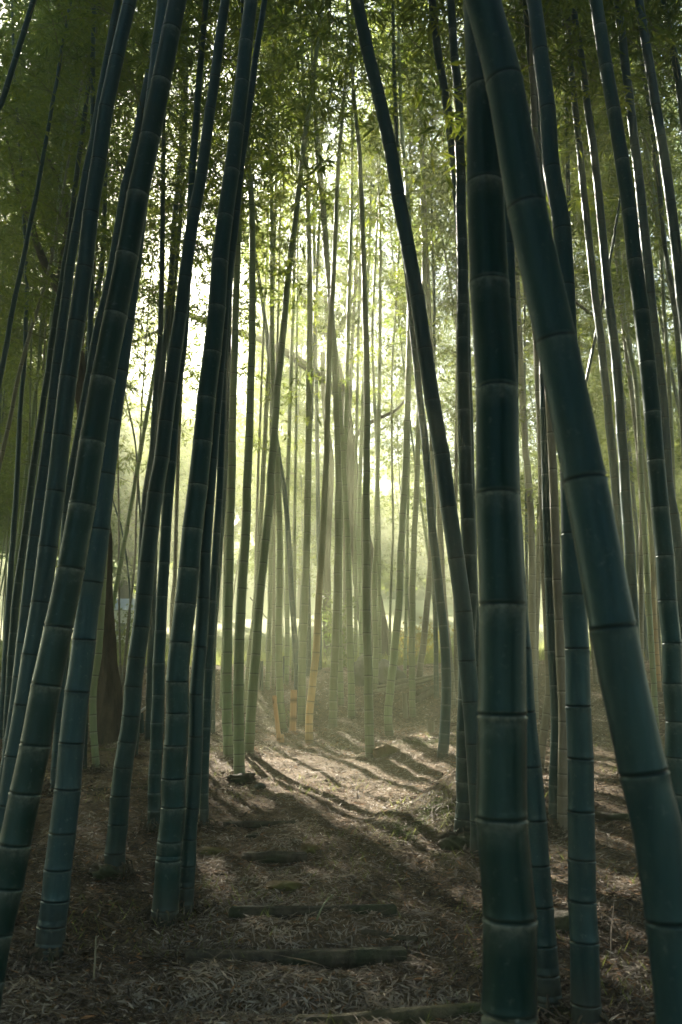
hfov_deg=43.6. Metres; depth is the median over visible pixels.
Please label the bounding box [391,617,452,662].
yellow bush
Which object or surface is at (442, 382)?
bamboo
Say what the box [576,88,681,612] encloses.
bamboo
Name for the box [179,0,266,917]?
bamboo
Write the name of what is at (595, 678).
bamboo
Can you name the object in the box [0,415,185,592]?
tree
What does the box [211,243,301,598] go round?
bamboo
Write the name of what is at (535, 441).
bamboo
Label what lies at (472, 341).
bamboo
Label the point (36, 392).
bamboo
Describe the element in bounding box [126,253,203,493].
bamboo
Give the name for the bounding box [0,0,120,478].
bamboo
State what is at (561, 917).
fallen log
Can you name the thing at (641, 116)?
bamboo
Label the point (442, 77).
bamboo
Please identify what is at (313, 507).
bamboo
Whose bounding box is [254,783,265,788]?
stone
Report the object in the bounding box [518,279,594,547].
bamboo
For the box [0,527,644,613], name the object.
distant wood
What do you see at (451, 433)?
bamboo
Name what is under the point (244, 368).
bamboo
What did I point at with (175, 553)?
bamboo
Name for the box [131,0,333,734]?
bamboo
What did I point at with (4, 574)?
bamboo
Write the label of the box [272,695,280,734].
bamboo stump
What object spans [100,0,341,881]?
bamboo
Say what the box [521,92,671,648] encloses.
bamboo
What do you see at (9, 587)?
bamboo
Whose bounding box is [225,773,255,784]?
root clump
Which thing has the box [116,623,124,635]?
window
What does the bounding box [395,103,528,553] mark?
bamboo
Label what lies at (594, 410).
bamboo
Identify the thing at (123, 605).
house
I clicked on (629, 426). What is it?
bamboo
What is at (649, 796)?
bamboo
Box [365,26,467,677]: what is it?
bamboo
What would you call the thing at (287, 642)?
bamboo
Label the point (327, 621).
broadleaf shrub
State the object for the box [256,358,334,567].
bamboo
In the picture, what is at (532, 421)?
bamboo
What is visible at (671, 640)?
bamboo
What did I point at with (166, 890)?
bamboo
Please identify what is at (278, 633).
bamboo
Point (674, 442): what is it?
bamboo
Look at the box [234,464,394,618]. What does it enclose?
tree
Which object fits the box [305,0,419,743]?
bamboo
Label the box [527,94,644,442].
bamboo
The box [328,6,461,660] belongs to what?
bamboo
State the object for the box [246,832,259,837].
stone
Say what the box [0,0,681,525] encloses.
sky
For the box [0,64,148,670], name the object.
bamboo
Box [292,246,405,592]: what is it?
bamboo
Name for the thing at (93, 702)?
bamboo
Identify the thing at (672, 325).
bamboo
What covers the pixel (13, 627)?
bamboo
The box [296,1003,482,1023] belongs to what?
log step
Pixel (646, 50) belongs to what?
bamboo
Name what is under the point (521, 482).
bamboo
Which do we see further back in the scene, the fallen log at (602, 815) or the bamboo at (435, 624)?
the bamboo at (435, 624)
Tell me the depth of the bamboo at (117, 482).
15.12 m
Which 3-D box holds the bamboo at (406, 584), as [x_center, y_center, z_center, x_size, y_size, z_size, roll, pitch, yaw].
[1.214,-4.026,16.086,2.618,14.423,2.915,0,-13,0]
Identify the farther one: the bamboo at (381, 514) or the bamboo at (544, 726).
the bamboo at (381, 514)
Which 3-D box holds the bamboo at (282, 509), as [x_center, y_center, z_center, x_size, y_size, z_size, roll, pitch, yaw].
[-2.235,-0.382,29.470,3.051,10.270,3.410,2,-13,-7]
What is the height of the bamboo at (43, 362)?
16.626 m
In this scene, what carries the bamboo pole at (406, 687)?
on the ground at (364, 775)
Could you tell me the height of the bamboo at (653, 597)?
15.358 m
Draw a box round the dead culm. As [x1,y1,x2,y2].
[585,195,620,382]
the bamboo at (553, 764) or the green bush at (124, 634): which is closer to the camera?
the bamboo at (553, 764)
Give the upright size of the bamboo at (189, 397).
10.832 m
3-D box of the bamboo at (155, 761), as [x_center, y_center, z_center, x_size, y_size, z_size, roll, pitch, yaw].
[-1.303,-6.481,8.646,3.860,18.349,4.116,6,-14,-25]
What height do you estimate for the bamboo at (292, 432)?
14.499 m
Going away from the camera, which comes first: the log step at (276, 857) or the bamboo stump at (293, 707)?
the log step at (276, 857)
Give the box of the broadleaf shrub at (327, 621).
[313,590,358,668]
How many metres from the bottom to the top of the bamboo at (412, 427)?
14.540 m
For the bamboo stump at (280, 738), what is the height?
0.164 m
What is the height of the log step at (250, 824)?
0.074 m
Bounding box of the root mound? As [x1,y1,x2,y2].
[372,743,399,757]
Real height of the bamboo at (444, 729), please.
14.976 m
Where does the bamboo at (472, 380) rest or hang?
on the ground at (364, 775)
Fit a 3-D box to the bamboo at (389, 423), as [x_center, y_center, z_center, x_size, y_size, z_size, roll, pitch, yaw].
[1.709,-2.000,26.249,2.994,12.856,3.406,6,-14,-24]
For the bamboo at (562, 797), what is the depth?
6.81 m
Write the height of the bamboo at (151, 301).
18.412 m
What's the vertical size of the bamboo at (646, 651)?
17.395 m
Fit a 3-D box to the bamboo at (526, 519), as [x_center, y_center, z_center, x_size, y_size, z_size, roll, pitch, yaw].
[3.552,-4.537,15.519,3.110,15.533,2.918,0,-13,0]
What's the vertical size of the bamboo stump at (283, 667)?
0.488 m
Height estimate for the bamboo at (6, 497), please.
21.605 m
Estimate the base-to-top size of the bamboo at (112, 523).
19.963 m
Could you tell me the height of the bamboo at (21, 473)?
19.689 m
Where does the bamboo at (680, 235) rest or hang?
on the ground at (364, 775)
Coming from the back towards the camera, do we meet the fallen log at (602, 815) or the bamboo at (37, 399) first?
the bamboo at (37, 399)
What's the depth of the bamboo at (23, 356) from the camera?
11.72 m
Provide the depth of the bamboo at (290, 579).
13.92 m
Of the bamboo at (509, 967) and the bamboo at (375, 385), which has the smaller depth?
the bamboo at (509, 967)
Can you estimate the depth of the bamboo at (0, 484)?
24.52 m
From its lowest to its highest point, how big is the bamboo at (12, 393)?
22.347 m
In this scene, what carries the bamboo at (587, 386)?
on the ground at (364, 775)
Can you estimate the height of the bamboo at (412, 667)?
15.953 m
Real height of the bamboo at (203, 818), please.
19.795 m
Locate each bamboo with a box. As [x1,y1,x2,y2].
[0,0,53,651]
[0,0,75,503]
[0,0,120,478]
[0,0,138,738]
[0,0,144,621]
[0,0,154,388]
[0,0,158,471]
[0,0,178,412]
[0,0,182,757]
[0,0,186,1007]
[0,0,196,110]
[0,0,259,783]
[0,0,345,832]
[0,2,70,465]
[0,2,160,521]
[0,3,51,440]
[0,3,122,490]
[0,8,146,511]
[0,10,52,516]
[0,11,26,449]
[0,35,119,594]
[0,51,117,677]
[0,57,113,510]
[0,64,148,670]
[0,108,73,538]
[0,118,74,515]
[0,142,68,575]
[0,182,44,535]
[0,206,72,540]
[0,218,43,540]
[0,350,33,642]
[0,437,24,560]
[1,1,222,770]
[4,1,173,423]
[9,95,76,535]
[10,277,151,543]
[11,54,148,534]
[14,75,158,504]
[15,40,176,516]
[16,0,167,965]
[20,0,258,794]
[27,2,177,679]
[37,0,260,772]
[51,2,238,755]
[58,322,157,548]
[68,4,175,684]
[69,62,196,548]
[94,0,245,740]
[96,22,212,685]
[100,0,271,732]
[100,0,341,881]
[107,21,265,641]
[112,0,334,758]
[113,6,265,607]
[121,373,214,544]
[125,363,240,541]
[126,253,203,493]
[128,0,374,828]
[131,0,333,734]
[138,0,360,929]
[139,0,323,833]
[139,365,235,530]
[141,0,362,774]
[178,37,320,706]
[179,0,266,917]
[181,4,319,708]
[197,0,348,732]
[198,6,362,712]
[200,41,333,689]
[201,46,340,581]
[206,0,521,854]
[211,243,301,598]
[212,231,301,652]
[222,174,320,655]
[228,6,335,687]
[235,282,334,621]
[237,365,315,649]
[242,212,355,638]
[244,0,370,755]
[248,0,611,676]
[251,0,387,725]
[253,4,357,684]
[254,0,391,728]
[255,51,375,680]
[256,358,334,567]
[258,1,383,677]
[259,1,381,718]
[260,289,334,645]
[260,340,332,524]
[265,52,360,669]
[267,0,465,759]
[285,240,359,492]
[288,0,441,757]
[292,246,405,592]
[292,272,377,583]
[303,211,441,579]
[304,2,428,706]
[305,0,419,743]
[309,10,437,660]
[311,390,396,551]
[312,94,408,655]
[312,138,391,652]
[322,119,402,658]
[324,0,614,1023]
[324,37,455,628]
[326,33,444,689]
[326,259,416,632]
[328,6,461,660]
[329,0,460,736]
[338,0,529,708]
[340,0,590,836]
[344,1,455,677]
[346,1,464,717]
[349,7,474,427]
[356,267,453,620]
[362,262,446,642]
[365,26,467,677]
[366,0,681,638]
[369,1,466,698]
[380,148,475,555]
[381,236,454,604]
[384,1,527,691]
[387,0,677,827]
[391,267,475,510]
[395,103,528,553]
[402,0,681,836]
[411,0,681,348]
[411,339,475,493]
[413,0,681,559]
[417,79,536,481]
[420,301,475,480]
[421,71,560,547]
[427,4,582,451]
[428,0,631,773]
[431,0,609,718]
[442,273,560,558]
[448,315,536,537]
[452,17,579,574]
[452,195,537,558]
[463,0,537,1023]
[464,0,681,1023]
[467,9,623,675]
[468,2,609,607]
[472,57,640,683]
[501,0,570,1020]
[504,0,673,288]
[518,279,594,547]
[518,401,537,540]
[519,0,681,821]
[519,103,641,519]
[519,287,608,561]
[519,320,603,543]
[521,0,681,727]
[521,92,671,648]
[521,232,636,535]
[526,0,681,451]
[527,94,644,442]
[527,148,608,501]
[528,0,681,136]
[533,349,636,508]
[535,332,610,550]
[552,49,675,660]
[553,0,681,639]
[554,0,680,659]
[557,8,681,581]
[560,17,681,692]
[560,106,681,607]
[561,0,681,496]
[561,61,681,473]
[569,1,681,466]
[575,37,681,672]
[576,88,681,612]
[578,158,662,564]
[579,128,681,550]
[584,316,648,506]
[595,247,679,561]
[596,23,681,358]
[600,365,681,508]
[608,87,681,517]
[609,189,679,525]
[611,22,681,526]
[623,310,679,544]
[644,343,681,525]
[654,102,681,495]
[662,86,681,481]
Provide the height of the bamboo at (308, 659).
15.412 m
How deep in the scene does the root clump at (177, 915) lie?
4.48 m
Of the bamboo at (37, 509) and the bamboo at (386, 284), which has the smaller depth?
the bamboo at (37, 509)
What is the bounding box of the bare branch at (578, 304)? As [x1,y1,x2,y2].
[576,301,602,318]
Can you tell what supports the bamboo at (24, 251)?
on the ground at (364, 775)
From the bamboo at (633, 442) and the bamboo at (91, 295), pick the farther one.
the bamboo at (633, 442)
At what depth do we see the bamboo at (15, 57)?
7.71 m
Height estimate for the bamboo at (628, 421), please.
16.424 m
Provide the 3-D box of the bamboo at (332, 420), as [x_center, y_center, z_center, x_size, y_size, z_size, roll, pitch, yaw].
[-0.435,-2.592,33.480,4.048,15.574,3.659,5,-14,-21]
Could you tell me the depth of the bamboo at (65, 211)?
13.30 m
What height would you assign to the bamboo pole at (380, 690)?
0.340 m
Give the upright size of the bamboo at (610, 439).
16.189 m
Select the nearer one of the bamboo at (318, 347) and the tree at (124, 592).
the bamboo at (318, 347)
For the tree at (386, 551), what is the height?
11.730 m
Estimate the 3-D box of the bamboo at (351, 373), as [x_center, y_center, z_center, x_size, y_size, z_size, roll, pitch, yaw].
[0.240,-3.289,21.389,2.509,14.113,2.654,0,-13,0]
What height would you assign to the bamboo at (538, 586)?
15.641 m
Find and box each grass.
[0,628,661,670]
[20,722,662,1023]
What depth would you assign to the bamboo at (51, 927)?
4.11 m
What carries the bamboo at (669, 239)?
on the ground at (364, 775)
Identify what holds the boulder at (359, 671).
on the ground at (364, 775)
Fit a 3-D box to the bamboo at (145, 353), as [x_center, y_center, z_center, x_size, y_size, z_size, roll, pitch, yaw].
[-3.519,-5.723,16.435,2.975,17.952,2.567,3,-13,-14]
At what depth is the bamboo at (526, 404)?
22.59 m
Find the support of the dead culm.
attached to the bamboo at (610, 439)
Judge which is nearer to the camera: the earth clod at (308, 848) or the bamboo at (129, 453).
the earth clod at (308, 848)
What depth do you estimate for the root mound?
9.76 m
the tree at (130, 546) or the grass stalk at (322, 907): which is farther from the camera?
the tree at (130, 546)
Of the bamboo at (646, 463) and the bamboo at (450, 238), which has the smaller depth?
the bamboo at (450, 238)
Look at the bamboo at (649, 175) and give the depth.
11.04 m
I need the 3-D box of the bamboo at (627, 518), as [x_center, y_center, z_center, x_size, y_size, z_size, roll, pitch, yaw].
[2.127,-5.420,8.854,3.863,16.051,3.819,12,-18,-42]
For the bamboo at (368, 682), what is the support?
on the ground at (364, 775)
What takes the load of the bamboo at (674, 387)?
on the ground at (364, 775)
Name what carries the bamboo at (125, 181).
on the ground at (364, 775)
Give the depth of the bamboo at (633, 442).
26.09 m
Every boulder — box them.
[354,654,363,686]
[372,659,405,684]
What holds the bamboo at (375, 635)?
on the ground at (364, 775)
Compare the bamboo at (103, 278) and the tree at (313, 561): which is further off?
the tree at (313, 561)
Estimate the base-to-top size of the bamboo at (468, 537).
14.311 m
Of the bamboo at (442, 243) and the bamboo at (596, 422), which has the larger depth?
the bamboo at (596, 422)
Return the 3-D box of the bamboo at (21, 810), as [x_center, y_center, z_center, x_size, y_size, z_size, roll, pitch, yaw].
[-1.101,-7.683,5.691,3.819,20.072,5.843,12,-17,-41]
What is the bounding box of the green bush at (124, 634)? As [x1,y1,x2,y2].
[115,599,134,656]
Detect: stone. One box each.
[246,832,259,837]
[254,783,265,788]
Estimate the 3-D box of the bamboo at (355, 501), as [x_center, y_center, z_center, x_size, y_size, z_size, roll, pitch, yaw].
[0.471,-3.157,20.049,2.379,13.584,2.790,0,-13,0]
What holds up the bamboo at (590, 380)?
on the ground at (364, 775)
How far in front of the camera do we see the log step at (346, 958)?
4.12 m
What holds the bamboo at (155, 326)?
on the ground at (364, 775)
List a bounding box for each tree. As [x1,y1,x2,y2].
[0,0,176,744]
[0,377,239,598]
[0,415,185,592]
[111,389,298,543]
[114,407,291,621]
[132,165,419,663]
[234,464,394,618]
[266,282,362,666]
[342,449,477,607]
[385,461,537,599]
[523,395,681,586]
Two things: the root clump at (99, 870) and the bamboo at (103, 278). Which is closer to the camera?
the root clump at (99, 870)
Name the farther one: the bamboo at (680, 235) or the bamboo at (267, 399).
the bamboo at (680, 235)
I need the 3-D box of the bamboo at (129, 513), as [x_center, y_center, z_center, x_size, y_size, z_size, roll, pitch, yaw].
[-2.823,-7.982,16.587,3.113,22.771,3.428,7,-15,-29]
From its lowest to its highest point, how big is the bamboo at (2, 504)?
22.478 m
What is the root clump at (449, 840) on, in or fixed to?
on the ground at (364, 775)
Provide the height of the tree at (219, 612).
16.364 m
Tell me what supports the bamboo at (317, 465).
on the ground at (364, 775)
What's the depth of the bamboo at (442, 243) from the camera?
16.80 m
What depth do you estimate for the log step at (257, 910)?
4.58 m
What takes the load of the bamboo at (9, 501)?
on the ground at (364, 775)
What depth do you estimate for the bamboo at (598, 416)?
28.13 m
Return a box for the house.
[114,599,134,643]
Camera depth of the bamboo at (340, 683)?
14.78 m
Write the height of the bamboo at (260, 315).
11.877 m
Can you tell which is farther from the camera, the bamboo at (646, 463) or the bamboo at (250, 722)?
the bamboo at (646, 463)
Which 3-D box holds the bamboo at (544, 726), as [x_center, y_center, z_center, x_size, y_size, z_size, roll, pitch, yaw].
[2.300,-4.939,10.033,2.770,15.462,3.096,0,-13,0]
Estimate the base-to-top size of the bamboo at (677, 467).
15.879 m
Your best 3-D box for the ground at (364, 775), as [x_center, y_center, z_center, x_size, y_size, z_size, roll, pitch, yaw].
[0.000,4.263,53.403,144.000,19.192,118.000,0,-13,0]
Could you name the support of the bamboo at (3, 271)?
on the ground at (364, 775)
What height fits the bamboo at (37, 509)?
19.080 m
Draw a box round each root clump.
[87,862,126,880]
[144,910,187,922]
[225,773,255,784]
[437,830,469,851]
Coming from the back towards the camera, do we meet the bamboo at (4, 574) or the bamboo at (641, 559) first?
the bamboo at (4, 574)
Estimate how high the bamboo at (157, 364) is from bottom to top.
18.195 m
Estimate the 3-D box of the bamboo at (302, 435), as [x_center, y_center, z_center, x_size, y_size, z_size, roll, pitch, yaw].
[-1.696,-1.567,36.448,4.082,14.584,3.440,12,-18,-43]
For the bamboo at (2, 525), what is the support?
on the ground at (364, 775)
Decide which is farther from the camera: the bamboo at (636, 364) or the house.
the house
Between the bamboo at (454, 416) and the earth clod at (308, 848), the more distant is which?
the bamboo at (454, 416)
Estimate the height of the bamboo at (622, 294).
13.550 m
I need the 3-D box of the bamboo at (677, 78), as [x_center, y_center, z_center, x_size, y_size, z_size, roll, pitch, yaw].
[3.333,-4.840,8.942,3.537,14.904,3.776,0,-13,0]
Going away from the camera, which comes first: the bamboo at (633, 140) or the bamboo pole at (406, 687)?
the bamboo at (633, 140)
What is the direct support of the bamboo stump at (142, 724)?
on the ground at (364, 775)
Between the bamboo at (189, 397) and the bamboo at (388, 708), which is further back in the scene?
the bamboo at (189, 397)
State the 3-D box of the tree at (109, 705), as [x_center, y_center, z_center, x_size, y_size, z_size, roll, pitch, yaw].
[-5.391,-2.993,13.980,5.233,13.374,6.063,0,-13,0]
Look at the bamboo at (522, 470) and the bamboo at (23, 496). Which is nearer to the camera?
the bamboo at (23, 496)
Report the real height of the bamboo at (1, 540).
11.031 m
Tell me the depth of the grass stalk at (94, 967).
3.43 m
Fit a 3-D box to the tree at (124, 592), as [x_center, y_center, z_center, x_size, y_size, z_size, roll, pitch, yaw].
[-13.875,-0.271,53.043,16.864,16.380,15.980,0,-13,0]
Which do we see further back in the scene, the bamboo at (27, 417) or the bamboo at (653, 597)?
the bamboo at (27, 417)
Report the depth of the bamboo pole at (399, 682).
14.12 m
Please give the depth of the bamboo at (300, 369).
21.85 m
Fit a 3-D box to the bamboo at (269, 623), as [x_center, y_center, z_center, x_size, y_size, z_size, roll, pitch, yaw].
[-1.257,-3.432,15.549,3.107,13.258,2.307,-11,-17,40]
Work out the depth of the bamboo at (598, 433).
27.88 m
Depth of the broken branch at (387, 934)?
4.30 m
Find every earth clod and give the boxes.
[196,846,229,854]
[265,880,303,890]
[301,843,319,853]
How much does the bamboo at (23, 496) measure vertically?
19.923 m
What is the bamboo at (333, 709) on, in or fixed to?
on the ground at (364, 775)
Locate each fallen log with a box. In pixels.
[554,908,568,934]
[594,810,629,821]
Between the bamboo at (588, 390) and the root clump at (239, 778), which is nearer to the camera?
the root clump at (239, 778)
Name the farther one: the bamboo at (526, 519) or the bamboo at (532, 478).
the bamboo at (532, 478)
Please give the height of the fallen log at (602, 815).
0.074 m
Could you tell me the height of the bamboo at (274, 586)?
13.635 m
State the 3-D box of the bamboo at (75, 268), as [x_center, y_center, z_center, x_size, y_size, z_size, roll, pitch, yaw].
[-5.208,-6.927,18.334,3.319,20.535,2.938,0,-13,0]
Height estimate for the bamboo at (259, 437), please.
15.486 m
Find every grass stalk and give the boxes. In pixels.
[93,936,96,979]
[316,894,333,920]
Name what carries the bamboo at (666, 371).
on the ground at (364, 775)
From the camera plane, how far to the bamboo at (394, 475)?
32.67 m
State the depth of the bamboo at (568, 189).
10.57 m
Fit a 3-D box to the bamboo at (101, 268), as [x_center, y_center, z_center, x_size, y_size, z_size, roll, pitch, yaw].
[-3.761,-5.567,13.823,2.488,18.224,2.959,5,-14,-21]
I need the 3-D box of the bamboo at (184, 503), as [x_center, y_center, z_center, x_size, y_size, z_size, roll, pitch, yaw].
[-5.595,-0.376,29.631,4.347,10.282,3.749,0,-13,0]
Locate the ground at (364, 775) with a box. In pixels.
[0,581,665,1023]
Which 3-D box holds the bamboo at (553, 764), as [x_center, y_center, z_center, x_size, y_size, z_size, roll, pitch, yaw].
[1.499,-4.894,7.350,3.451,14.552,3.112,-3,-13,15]
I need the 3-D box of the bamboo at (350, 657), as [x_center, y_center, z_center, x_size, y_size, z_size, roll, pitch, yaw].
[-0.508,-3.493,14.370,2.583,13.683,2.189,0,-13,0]
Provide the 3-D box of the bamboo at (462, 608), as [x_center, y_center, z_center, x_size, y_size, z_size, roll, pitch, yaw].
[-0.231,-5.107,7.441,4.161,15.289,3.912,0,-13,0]
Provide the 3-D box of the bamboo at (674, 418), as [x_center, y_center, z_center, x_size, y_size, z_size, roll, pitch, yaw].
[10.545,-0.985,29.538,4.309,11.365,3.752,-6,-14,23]
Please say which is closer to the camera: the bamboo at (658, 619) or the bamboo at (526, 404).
the bamboo at (658, 619)
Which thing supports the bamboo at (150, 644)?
on the ground at (364, 775)
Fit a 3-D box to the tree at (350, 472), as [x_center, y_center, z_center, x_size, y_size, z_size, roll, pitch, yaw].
[-0.957,-2.464,20.190,7.417,12.380,3.768,0,-13,0]
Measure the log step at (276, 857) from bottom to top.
0.085 m
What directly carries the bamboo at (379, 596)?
on the ground at (364, 775)
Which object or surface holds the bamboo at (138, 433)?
on the ground at (364, 775)
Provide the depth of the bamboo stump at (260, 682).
14.06 m
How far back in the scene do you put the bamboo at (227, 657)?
10.70 m
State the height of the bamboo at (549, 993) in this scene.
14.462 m
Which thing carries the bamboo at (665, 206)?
on the ground at (364, 775)
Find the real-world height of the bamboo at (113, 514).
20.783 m
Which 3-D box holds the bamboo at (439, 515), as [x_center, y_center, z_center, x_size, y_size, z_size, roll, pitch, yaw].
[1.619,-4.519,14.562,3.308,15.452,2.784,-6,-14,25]
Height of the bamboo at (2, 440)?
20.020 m
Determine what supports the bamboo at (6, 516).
on the ground at (364, 775)
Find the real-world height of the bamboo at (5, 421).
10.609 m
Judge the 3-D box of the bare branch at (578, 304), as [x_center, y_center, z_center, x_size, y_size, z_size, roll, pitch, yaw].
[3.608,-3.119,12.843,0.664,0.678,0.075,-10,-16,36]
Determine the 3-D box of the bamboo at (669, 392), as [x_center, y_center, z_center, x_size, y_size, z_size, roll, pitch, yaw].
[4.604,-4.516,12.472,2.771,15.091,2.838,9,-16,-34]
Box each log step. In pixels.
[185,946,406,969]
[223,820,295,827]
[229,904,396,919]
[241,851,307,863]
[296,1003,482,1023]
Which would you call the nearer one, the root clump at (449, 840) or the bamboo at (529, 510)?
the root clump at (449, 840)
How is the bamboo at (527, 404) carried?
on the ground at (364, 775)
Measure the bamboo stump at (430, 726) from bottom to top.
0.206 m
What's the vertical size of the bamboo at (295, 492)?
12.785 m
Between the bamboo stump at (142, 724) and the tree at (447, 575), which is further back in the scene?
the tree at (447, 575)
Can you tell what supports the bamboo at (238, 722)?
on the ground at (364, 775)
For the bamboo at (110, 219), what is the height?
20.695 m
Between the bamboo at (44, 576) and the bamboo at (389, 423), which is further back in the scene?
the bamboo at (389, 423)
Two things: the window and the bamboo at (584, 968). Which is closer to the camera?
the bamboo at (584, 968)
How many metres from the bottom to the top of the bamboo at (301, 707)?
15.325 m
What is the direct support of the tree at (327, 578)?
on the ground at (364, 775)
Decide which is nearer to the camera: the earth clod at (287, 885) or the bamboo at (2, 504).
the earth clod at (287, 885)
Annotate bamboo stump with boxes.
[140,713,144,732]
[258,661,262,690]
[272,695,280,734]
[277,734,283,742]
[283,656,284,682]
[289,690,296,731]
[427,721,434,732]
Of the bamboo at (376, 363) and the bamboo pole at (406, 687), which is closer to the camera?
the bamboo pole at (406, 687)
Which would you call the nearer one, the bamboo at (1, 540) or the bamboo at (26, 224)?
the bamboo at (26, 224)
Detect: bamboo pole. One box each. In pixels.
[373,675,440,693]
[377,673,440,688]
[379,681,440,692]
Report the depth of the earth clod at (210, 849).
5.87 m
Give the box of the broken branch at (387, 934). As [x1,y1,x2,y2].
[361,929,417,941]
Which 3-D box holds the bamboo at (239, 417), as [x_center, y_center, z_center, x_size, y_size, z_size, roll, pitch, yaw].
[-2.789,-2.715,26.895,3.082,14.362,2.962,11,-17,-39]
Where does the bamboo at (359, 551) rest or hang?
on the ground at (364, 775)
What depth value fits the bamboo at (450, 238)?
15.26 m
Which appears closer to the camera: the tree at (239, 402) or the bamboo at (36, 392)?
the bamboo at (36, 392)
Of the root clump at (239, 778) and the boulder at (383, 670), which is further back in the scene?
the boulder at (383, 670)
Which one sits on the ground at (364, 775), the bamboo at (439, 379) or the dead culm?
the bamboo at (439, 379)
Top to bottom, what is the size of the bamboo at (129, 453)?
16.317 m
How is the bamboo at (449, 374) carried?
on the ground at (364, 775)
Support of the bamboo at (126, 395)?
on the ground at (364, 775)
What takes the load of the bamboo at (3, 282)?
on the ground at (364, 775)
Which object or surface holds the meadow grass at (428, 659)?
on the ground at (364, 775)
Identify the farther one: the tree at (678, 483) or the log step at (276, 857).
the tree at (678, 483)
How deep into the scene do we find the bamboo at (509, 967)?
2.07 m

